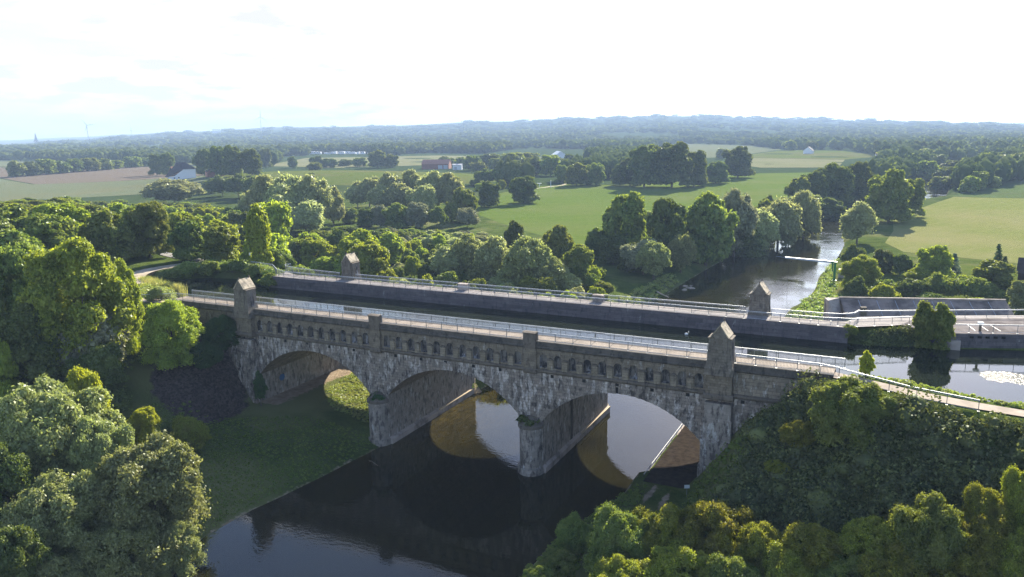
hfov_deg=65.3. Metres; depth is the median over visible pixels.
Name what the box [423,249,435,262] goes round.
bush
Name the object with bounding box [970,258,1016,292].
tree
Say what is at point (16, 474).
tree
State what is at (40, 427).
willow tree
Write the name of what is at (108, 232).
tree
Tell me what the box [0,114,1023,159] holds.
woods
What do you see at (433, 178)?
willow tree
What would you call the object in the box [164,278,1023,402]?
canal water
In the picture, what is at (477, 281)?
bush
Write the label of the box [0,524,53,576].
tree
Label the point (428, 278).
bush
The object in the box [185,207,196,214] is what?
tree
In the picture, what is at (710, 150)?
crop field
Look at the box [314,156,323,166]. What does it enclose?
tree
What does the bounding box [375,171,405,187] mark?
willow tree
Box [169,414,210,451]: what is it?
bush
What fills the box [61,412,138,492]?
willow tree
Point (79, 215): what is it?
tree
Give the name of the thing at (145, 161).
tree
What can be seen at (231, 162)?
tree
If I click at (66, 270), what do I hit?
tree
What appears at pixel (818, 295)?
weeds
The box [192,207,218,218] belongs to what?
tree
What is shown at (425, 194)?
willow tree
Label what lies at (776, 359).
railing
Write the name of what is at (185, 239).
tree
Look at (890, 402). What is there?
bush
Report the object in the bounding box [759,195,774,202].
willow tree
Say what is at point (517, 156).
tree
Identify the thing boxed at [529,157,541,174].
tree
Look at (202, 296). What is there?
railing
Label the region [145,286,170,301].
bush
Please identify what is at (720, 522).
bush
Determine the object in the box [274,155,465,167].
barley field
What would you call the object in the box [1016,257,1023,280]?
barn
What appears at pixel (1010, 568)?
bush
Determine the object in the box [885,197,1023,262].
hayfield
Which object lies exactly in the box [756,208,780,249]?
willow tree
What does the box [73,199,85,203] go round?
tree
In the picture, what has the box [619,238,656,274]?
willow tree
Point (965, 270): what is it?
garden lawn
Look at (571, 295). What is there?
bush
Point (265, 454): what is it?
weeds
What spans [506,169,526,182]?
bush
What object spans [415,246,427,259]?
bush
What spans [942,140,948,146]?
poplar tree
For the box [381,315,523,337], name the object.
railing
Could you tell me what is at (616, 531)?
bush
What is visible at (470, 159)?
tree
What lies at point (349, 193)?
willow tree
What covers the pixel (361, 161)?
tree
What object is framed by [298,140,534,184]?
woods
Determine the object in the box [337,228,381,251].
tree
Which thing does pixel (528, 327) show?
railing
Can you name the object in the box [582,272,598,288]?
bush
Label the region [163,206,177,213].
tree
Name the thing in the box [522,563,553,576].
bush
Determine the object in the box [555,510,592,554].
bush
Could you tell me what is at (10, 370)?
tree
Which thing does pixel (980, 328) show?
bollard
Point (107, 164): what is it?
tree
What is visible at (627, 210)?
tree
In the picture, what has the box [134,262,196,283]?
sandy path
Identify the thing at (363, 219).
tree
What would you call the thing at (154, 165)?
tree
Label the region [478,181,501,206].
tree
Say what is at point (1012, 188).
crop field
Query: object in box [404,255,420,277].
bush
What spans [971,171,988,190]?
tree
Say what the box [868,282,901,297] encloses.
bush
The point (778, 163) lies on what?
barley field
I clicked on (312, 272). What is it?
railing
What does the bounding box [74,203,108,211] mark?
tree
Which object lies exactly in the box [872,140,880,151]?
poplar tree
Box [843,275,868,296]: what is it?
bush
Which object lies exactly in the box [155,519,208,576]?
willow tree
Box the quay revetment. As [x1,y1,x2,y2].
[823,297,1013,320]
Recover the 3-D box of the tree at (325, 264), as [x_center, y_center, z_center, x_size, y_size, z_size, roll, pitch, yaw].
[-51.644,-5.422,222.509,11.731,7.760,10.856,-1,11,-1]
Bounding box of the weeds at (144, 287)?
[137,283,176,298]
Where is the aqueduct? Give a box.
[172,251,848,476]
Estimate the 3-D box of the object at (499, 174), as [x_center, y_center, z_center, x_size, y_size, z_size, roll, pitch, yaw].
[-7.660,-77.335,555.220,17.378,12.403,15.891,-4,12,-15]
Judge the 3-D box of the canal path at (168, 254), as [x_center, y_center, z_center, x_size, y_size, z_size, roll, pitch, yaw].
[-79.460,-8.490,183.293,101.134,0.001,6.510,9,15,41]
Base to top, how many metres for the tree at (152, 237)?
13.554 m
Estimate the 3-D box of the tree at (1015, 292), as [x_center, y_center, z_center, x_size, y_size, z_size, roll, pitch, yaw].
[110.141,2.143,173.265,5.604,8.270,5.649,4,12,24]
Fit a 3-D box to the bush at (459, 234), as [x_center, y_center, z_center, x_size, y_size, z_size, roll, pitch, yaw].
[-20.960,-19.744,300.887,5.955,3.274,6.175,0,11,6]
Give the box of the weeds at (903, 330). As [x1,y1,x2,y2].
[851,324,920,346]
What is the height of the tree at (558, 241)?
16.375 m
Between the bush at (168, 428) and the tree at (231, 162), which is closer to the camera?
the bush at (168, 428)
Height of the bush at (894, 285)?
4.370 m
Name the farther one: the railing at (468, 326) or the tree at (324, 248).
the tree at (324, 248)
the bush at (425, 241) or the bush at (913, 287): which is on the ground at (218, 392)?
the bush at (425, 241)
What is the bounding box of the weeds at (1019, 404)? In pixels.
[850,373,1023,408]
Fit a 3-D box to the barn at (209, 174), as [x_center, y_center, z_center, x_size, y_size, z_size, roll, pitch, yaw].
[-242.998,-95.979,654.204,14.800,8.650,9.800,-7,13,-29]
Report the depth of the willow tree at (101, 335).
111.85 m
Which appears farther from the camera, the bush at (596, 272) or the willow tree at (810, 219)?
the willow tree at (810, 219)
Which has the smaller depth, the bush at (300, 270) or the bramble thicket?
the bramble thicket
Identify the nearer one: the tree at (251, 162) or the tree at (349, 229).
the tree at (349, 229)
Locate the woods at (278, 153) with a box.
[11,144,303,165]
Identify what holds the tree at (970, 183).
on the ground at (218, 392)
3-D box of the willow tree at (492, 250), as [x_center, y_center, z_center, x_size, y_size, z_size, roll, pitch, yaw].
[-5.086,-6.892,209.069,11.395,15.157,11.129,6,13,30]
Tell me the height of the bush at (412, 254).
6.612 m
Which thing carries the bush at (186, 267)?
on the ground at (218, 392)
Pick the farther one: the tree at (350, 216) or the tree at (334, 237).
the tree at (350, 216)
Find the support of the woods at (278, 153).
on the ground at (218, 392)
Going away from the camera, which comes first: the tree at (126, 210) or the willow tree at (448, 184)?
the tree at (126, 210)
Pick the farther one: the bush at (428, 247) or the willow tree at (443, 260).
the bush at (428, 247)
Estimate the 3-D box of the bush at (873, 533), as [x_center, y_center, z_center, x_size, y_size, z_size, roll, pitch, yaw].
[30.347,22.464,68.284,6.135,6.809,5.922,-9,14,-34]
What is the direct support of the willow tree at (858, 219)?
on the ground at (218, 392)
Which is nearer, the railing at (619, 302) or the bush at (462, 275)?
the railing at (619, 302)
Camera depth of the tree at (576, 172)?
551.42 m
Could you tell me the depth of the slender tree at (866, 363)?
85.72 m
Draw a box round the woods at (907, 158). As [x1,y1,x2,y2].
[758,135,1023,187]
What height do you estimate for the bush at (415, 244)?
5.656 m
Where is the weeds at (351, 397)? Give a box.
[325,372,475,421]
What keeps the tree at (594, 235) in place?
on the ground at (218, 392)
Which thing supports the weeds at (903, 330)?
on the ground at (218, 392)
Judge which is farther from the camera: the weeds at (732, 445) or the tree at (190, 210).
the tree at (190, 210)
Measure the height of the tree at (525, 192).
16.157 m
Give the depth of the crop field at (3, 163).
1070.95 m
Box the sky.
[0,0,1023,139]
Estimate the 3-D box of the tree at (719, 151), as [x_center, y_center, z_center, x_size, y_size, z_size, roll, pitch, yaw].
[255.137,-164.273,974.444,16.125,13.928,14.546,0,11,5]
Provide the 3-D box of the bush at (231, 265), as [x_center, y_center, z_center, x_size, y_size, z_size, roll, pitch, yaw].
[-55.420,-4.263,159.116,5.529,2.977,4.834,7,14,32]
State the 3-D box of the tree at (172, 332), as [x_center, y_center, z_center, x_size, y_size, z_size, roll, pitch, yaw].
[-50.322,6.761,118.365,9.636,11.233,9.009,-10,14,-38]
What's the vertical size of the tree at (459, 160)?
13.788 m
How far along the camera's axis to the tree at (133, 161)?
954.78 m
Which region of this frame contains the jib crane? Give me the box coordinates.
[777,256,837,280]
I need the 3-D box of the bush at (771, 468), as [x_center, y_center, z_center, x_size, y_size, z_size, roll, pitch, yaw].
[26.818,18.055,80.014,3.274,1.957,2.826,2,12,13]
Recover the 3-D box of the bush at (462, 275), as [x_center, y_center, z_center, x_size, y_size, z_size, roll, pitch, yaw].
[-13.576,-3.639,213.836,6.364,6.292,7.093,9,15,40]
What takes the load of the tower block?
on the ground at (218, 392)
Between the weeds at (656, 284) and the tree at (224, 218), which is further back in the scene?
the tree at (224, 218)
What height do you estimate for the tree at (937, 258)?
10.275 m
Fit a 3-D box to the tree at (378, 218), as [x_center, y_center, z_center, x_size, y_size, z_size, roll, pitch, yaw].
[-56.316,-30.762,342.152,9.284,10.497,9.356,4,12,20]
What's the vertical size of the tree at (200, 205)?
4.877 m
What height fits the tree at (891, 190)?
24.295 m
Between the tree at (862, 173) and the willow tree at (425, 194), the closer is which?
the willow tree at (425, 194)
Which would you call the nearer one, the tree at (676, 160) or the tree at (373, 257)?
the tree at (373, 257)
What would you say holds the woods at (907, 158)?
on the ground at (218, 392)
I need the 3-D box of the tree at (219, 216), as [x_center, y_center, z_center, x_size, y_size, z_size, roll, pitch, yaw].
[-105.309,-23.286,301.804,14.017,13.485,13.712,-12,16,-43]
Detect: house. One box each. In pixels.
[452,164,462,169]
[551,151,564,157]
[803,147,813,153]
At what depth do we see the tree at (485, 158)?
830.32 m
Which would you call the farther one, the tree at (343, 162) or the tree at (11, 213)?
the tree at (343, 162)
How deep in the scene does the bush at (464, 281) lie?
183.83 m
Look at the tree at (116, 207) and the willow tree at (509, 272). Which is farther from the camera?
the tree at (116, 207)
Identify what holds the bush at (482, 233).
on the ground at (218, 392)
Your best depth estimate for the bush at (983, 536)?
62.97 m
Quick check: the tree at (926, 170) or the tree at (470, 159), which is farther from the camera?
the tree at (470, 159)
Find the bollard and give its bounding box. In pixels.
[977,322,983,331]
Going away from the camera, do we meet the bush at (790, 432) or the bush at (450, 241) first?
the bush at (790, 432)
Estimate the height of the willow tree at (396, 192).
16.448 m
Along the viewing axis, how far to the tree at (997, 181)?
500.22 m
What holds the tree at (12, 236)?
on the ground at (218, 392)
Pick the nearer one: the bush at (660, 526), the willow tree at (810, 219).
the bush at (660, 526)
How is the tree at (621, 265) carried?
on the ground at (218, 392)
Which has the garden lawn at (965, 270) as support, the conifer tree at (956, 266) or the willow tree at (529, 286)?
the conifer tree at (956, 266)
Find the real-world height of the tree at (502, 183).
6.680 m
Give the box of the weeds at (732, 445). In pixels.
[679,433,753,534]
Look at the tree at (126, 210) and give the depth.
174.29 m
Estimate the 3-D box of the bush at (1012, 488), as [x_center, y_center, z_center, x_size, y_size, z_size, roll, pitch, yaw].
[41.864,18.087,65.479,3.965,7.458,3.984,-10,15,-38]
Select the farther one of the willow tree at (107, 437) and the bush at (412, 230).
the bush at (412, 230)
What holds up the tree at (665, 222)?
on the ground at (218, 392)
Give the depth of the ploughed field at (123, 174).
769.93 m
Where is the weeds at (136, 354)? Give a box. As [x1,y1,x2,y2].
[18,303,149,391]
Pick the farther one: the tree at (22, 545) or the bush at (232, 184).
the bush at (232, 184)
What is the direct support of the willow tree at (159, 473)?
on the ground at (218, 392)
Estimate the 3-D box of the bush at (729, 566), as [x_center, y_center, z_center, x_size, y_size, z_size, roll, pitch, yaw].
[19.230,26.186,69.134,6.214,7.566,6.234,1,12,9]
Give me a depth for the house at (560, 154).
947.21 m
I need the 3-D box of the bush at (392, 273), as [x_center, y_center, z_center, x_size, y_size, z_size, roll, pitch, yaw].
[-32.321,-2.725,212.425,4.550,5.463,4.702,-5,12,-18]
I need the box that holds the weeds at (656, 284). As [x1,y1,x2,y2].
[607,273,678,303]
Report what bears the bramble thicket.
on the ground at (218, 392)
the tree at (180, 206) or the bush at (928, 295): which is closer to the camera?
the bush at (928, 295)
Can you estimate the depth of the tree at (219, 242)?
166.45 m
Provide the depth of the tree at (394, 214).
334.71 m
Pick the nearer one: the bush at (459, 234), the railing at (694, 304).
the railing at (694, 304)
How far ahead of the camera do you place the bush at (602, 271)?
216.97 m
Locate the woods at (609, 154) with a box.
[543,137,766,179]
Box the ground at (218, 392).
[0,116,1023,576]
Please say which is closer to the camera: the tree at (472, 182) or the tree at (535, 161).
the tree at (472, 182)
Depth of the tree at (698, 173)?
534.38 m
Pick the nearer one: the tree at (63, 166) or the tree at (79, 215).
the tree at (79, 215)
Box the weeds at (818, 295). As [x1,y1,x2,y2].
[790,258,842,319]
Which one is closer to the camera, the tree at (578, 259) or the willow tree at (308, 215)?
the tree at (578, 259)
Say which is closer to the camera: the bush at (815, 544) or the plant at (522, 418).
the bush at (815, 544)
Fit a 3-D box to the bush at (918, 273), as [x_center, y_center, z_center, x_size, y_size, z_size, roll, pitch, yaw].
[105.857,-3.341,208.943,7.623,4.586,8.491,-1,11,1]
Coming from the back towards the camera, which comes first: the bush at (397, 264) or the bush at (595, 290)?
the bush at (397, 264)
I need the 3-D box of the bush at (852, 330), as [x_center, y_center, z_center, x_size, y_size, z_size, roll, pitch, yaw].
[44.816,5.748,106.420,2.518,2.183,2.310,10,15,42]
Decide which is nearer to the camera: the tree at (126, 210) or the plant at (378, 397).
the plant at (378, 397)
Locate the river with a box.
[172,179,948,576]
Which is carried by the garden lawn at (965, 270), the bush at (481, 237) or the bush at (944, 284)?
the bush at (944, 284)
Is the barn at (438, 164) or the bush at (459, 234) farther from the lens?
the barn at (438, 164)
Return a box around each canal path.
[139,298,171,301]
[160,252,291,273]
[833,372,1023,416]
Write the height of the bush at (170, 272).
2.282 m
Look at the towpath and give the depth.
102.88 m
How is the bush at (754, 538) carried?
on the ground at (218, 392)
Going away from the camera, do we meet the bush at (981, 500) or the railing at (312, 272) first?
the bush at (981, 500)
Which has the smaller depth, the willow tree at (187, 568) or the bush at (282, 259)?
the willow tree at (187, 568)
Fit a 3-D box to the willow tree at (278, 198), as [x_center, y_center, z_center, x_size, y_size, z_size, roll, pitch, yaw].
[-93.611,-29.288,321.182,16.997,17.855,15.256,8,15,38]
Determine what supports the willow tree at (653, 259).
on the ground at (218, 392)
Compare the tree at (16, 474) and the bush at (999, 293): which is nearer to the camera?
the tree at (16, 474)
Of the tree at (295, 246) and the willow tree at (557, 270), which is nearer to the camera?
the willow tree at (557, 270)
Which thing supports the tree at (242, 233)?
on the ground at (218, 392)
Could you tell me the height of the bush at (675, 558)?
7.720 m
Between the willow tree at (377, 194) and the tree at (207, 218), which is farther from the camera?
the willow tree at (377, 194)
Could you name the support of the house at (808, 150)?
on the ground at (218, 392)
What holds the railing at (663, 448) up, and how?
on the towpath wall
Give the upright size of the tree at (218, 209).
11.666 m
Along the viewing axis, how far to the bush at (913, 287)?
185.27 m
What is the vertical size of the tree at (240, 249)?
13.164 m
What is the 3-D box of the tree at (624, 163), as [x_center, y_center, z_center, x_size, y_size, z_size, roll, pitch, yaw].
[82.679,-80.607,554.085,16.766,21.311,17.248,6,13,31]
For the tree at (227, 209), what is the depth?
328.63 m
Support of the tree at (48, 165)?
on the ground at (218, 392)
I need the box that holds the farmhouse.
[165,162,195,179]
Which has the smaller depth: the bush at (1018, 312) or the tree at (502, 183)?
the bush at (1018, 312)
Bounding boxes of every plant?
[367,391,385,400]
[515,414,539,426]
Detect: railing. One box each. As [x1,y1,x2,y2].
[141,293,232,304]
[192,290,845,368]
[251,261,909,326]
[255,301,368,320]
[285,263,340,278]
[355,274,457,287]
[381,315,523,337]
[468,283,592,300]
[537,332,707,359]
[604,295,745,313]
[643,423,682,476]
[735,353,839,377]
[771,308,858,321]
[839,368,979,411]
[859,309,1023,317]
[954,324,1023,333]
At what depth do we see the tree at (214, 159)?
645.68 m
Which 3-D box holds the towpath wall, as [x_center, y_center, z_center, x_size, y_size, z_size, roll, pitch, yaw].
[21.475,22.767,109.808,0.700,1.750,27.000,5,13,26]
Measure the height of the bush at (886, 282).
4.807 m
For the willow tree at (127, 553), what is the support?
on the ground at (218, 392)
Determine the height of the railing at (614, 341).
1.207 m
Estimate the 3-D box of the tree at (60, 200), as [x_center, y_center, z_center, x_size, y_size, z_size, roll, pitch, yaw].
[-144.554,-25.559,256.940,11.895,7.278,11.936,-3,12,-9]
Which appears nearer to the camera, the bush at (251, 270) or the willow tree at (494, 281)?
the bush at (251, 270)
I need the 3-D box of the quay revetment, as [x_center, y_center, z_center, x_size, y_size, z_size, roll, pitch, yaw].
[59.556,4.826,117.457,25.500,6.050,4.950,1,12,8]
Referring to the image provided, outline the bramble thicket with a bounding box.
[703,367,1023,576]
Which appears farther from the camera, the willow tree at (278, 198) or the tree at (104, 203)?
the tree at (104, 203)
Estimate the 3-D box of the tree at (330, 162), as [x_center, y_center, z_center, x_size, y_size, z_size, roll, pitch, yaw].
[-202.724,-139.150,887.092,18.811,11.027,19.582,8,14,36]
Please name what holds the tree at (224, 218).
on the ground at (218, 392)
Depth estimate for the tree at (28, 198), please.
321.99 m
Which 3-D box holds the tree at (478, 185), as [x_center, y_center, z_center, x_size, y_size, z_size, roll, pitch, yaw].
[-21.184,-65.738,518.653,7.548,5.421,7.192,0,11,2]
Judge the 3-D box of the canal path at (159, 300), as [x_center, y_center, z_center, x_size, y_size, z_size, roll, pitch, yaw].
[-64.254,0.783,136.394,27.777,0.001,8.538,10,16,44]
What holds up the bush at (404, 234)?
on the ground at (218, 392)
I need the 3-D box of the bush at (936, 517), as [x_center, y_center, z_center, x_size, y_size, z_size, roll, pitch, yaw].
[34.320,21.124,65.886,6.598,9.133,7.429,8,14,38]
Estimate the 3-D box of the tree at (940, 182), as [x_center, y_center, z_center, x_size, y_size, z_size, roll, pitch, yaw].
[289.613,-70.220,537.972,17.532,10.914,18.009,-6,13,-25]
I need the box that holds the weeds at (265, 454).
[118,401,371,528]
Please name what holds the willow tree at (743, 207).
on the ground at (218, 392)
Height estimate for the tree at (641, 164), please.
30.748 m
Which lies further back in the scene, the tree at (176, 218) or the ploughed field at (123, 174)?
the ploughed field at (123, 174)
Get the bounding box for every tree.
[0,201,31,217]
[0,203,28,229]
[0,219,15,229]
[0,228,45,282]
[0,239,38,337]
[0,299,72,385]
[0,338,21,426]
[0,374,128,494]
[0,441,38,527]
[0,468,103,555]
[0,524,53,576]
[4,199,29,202]
[5,160,28,176]
[15,235,136,381]
[16,212,78,251]
[18,551,96,576]
[19,197,36,200]
[19,200,43,205]
[23,161,42,175]
[32,202,90,239]
[34,158,57,174]
[40,197,61,203]
[44,201,74,206]
[48,308,134,365]
[51,198,77,203]
[53,160,72,172]
[59,342,131,410]
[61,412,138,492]
[64,158,83,171]
[64,364,110,412]
[72,520,162,576]
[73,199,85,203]
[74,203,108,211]
[79,207,135,262]
[80,157,101,170]
[88,429,217,570]
[92,201,107,206]
[98,158,114,169]
[99,257,144,354]
[107,201,127,213]
[111,159,124,168]
[111,199,129,205]
[119,205,165,242]
[122,156,142,166]
[125,200,174,257]
[126,405,162,446]
[137,178,206,202]
[138,297,206,370]
[139,157,149,165]
[147,153,161,174]
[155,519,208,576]
[158,152,175,174]
[159,201,170,205]
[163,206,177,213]
[165,211,205,251]
[166,220,203,260]
[170,204,185,210]
[175,202,194,207]
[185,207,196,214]
[192,148,209,174]
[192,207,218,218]
[193,203,210,206]
[196,213,214,226]
[199,219,240,260]
[199,223,240,259]
[202,205,224,214]
[205,145,223,174]
[216,209,241,219]
[218,214,228,223]
[220,144,243,175]
[220,206,243,213]
[227,211,248,224]
[233,224,245,244]
[234,244,243,259]
[237,193,250,211]
[239,233,277,263]
[240,148,262,174]
[242,173,274,207]
[242,203,274,264]
[243,233,290,255]
[251,197,294,247]
[252,370,268,405]
[258,148,272,167]
[261,171,305,229]
[262,194,294,227]
[286,238,299,250]
[287,156,297,167]
[289,199,324,230]
[291,235,319,265]
[293,174,336,217]
[295,230,322,237]
[298,232,322,240]
[298,237,337,273]
[306,162,322,170]
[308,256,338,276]
[309,229,331,237]
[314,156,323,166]
[323,158,338,166]
[323,229,345,253]
[326,185,345,226]
[333,256,343,277]
[335,226,362,233]
[335,238,362,277]
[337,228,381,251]
[338,159,351,165]
[341,208,358,222]
[343,183,365,206]
[347,239,393,281]
[351,157,367,165]
[351,176,379,206]
[356,208,373,225]
[365,184,390,206]
[367,150,387,167]
[369,228,391,238]
[370,204,386,226]
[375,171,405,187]
[379,231,405,263]
[381,202,407,227]
[384,154,399,166]
[385,182,411,206]
[402,167,421,189]
[404,201,428,227]
[405,183,437,211]
[414,169,442,205]
[428,245,461,275]
[435,170,464,203]
[450,233,480,271]
[452,187,477,216]
[453,157,465,167]
[462,155,481,169]
[465,261,497,281]
[469,161,486,171]
[469,180,480,185]
[470,235,508,273]
[474,183,481,190]
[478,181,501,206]
[479,153,500,166]
[487,158,499,170]
[487,276,517,290]
[496,264,532,286]
[498,152,525,162]
[498,180,506,188]
[501,233,551,277]
[503,220,523,248]
[508,176,541,202]
[523,152,539,157]
[523,277,538,294]
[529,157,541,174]
[533,256,571,284]
[539,154,560,175]
[541,224,575,259]
[554,165,567,182]
[557,273,584,293]
[561,243,593,285]
[564,154,574,159]
[564,162,589,185]
[583,165,596,184]
[584,227,606,258]
[589,162,605,184]
[598,233,626,263]
[601,190,647,243]
[610,163,629,185]
[616,242,641,272]
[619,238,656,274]
[620,157,633,185]
[626,144,661,186]
[634,239,672,279]
[643,210,651,231]
[645,197,687,247]
[645,230,651,236]
[651,141,696,186]
[667,232,697,272]
[684,190,739,266]
[686,150,708,185]
[706,161,729,182]
[715,148,727,158]
[720,186,758,256]
[721,146,756,177]
[731,229,765,257]
[755,198,771,207]
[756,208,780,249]
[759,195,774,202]
[760,195,802,246]
[777,189,821,212]
[784,176,810,196]
[785,140,796,149]
[792,189,823,238]
[800,170,829,198]
[803,141,818,149]
[817,162,856,203]
[820,197,846,218]
[838,254,883,287]
[839,200,878,243]
[844,161,874,203]
[858,350,875,375]
[864,168,917,221]
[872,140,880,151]
[873,248,894,272]
[892,253,913,275]
[908,178,926,215]
[911,300,937,348]
[915,160,939,180]
[915,244,955,277]
[927,176,953,188]
[929,154,947,164]
[931,166,953,176]
[932,302,956,349]
[935,140,941,146]
[939,160,959,167]
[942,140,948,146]
[951,253,960,272]
[957,175,982,192]
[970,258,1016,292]
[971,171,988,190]
[988,176,1002,186]
[993,244,1002,260]
[1006,280,1023,308]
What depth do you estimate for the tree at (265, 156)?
894.01 m
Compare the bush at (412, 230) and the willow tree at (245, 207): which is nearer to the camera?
the bush at (412, 230)
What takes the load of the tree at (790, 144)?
on the ground at (218, 392)
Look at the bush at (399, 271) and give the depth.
216.93 m
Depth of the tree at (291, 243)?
279.95 m
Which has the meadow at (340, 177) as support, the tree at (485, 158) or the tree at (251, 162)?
the tree at (251, 162)
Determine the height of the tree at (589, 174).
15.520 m
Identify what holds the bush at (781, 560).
on the ground at (218, 392)
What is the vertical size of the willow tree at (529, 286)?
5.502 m
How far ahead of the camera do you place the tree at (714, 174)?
561.83 m
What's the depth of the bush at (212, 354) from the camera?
118.89 m
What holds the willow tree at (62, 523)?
on the ground at (218, 392)
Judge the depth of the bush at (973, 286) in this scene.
184.24 m
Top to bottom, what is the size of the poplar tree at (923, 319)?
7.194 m
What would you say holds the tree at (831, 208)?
on the ground at (218, 392)
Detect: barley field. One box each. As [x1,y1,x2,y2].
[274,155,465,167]
[750,158,843,167]
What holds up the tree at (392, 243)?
on the ground at (218, 392)
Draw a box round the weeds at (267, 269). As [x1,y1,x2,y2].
[166,258,284,277]
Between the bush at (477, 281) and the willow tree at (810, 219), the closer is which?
the bush at (477, 281)
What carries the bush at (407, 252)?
on the ground at (218, 392)
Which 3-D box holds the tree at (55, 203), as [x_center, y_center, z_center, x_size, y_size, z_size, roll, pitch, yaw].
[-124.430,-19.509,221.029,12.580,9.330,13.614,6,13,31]
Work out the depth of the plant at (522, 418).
102.91 m
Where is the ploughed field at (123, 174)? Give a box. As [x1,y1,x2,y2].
[0,167,199,183]
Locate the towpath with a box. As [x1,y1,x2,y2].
[643,426,699,487]
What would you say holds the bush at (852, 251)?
on the garden lawn at (965, 270)
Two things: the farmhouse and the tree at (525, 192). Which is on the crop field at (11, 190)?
the farmhouse
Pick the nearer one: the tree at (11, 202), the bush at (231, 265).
the bush at (231, 265)
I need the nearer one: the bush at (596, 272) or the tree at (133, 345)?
the tree at (133, 345)
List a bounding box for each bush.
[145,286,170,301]
[160,422,172,438]
[164,268,178,277]
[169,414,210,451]
[176,261,199,274]
[189,341,224,369]
[196,261,220,275]
[198,314,240,351]
[202,178,212,189]
[205,174,228,195]
[219,259,244,271]
[223,173,247,197]
[240,175,254,192]
[242,263,264,277]
[257,272,280,285]
[262,249,296,269]
[284,264,315,275]
[383,270,397,282]
[387,277,404,282]
[390,267,404,277]
[391,262,406,272]
[398,232,409,238]
[399,248,415,263]
[403,241,411,249]
[403,251,420,262]
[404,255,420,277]
[408,228,417,232]
[409,240,423,251]
[413,231,427,234]
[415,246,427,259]
[415,273,434,286]
[416,262,436,278]
[421,234,436,247]
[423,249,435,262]
[425,243,435,251]
[427,206,449,227]
[432,234,446,244]
[433,270,459,287]
[441,232,449,239]
[442,201,458,222]
[446,237,460,247]
[451,231,462,237]
[456,207,480,227]
[456,267,468,281]
[463,280,479,290]
[472,278,490,291]
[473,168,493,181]
[474,235,487,240]
[476,231,489,235]
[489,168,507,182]
[492,283,518,292]
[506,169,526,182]
[518,275,536,293]
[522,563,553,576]
[532,277,561,296]
[535,546,576,576]
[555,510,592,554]
[559,289,576,298]
[560,286,589,299]
[580,500,653,572]
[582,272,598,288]
[586,286,609,301]
[588,267,601,279]
[588,553,642,576]
[590,265,606,277]
[594,280,614,293]
[631,502,704,558]
[635,537,711,576]
[671,498,756,560]
[703,551,762,576]
[730,520,783,576]
[759,538,815,576]
[764,459,792,473]
[778,420,815,447]
[778,520,854,576]
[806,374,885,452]
[813,554,866,576]
[836,514,901,575]
[840,244,866,262]
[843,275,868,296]
[843,324,858,337]
[857,540,932,576]
[861,286,877,296]
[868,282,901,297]
[869,279,895,287]
[877,393,898,420]
[888,489,974,576]
[889,283,908,296]
[896,278,933,297]
[899,267,931,280]
[916,292,944,297]
[920,271,961,296]
[924,551,989,576]
[949,514,1023,576]
[955,274,994,298]
[958,480,1017,531]
[972,283,1006,298]
[986,558,1022,576]
[994,526,1023,576]
[995,463,1023,529]
[1012,311,1023,314]
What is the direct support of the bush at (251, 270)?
on the ground at (218, 392)
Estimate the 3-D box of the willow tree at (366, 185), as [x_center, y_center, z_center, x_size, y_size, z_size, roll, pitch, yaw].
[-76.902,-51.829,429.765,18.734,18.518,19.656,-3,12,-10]
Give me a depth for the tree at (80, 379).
97.72 m
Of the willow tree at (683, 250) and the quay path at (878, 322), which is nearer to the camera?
the quay path at (878, 322)
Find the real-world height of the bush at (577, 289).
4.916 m
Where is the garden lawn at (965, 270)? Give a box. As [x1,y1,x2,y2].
[821,260,1017,303]
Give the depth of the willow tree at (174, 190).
456.21 m
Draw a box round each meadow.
[220,170,495,184]
[478,172,811,245]
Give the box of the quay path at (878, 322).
[835,315,1023,326]
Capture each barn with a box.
[205,168,224,176]
[421,159,451,168]
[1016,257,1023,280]
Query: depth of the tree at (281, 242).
209.36 m
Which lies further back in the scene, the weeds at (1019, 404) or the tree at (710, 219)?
the tree at (710, 219)
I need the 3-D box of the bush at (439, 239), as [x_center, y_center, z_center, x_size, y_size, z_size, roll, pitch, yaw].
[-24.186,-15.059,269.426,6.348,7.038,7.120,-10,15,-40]
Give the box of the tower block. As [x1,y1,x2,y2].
[212,129,220,132]
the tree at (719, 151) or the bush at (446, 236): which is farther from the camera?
the tree at (719, 151)
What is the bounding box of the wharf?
[901,318,1023,350]
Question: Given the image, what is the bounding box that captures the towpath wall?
[650,425,684,468]
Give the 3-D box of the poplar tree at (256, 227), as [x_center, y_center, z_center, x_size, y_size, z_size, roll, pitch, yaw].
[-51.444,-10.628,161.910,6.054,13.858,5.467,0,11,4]
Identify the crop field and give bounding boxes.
[0,161,243,174]
[0,175,213,200]
[673,144,780,157]
[752,150,873,158]
[947,179,1023,197]
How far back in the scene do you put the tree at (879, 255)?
221.71 m
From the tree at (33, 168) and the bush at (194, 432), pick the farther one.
the tree at (33, 168)
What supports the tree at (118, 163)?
on the ground at (218, 392)
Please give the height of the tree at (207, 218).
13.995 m
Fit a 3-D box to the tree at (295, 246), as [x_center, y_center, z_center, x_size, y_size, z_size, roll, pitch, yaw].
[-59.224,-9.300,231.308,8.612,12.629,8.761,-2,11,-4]
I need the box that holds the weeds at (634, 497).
[534,484,647,576]
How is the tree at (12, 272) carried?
on the ground at (218, 392)
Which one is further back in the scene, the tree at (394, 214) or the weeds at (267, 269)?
the tree at (394, 214)
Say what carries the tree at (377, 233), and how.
on the ground at (218, 392)

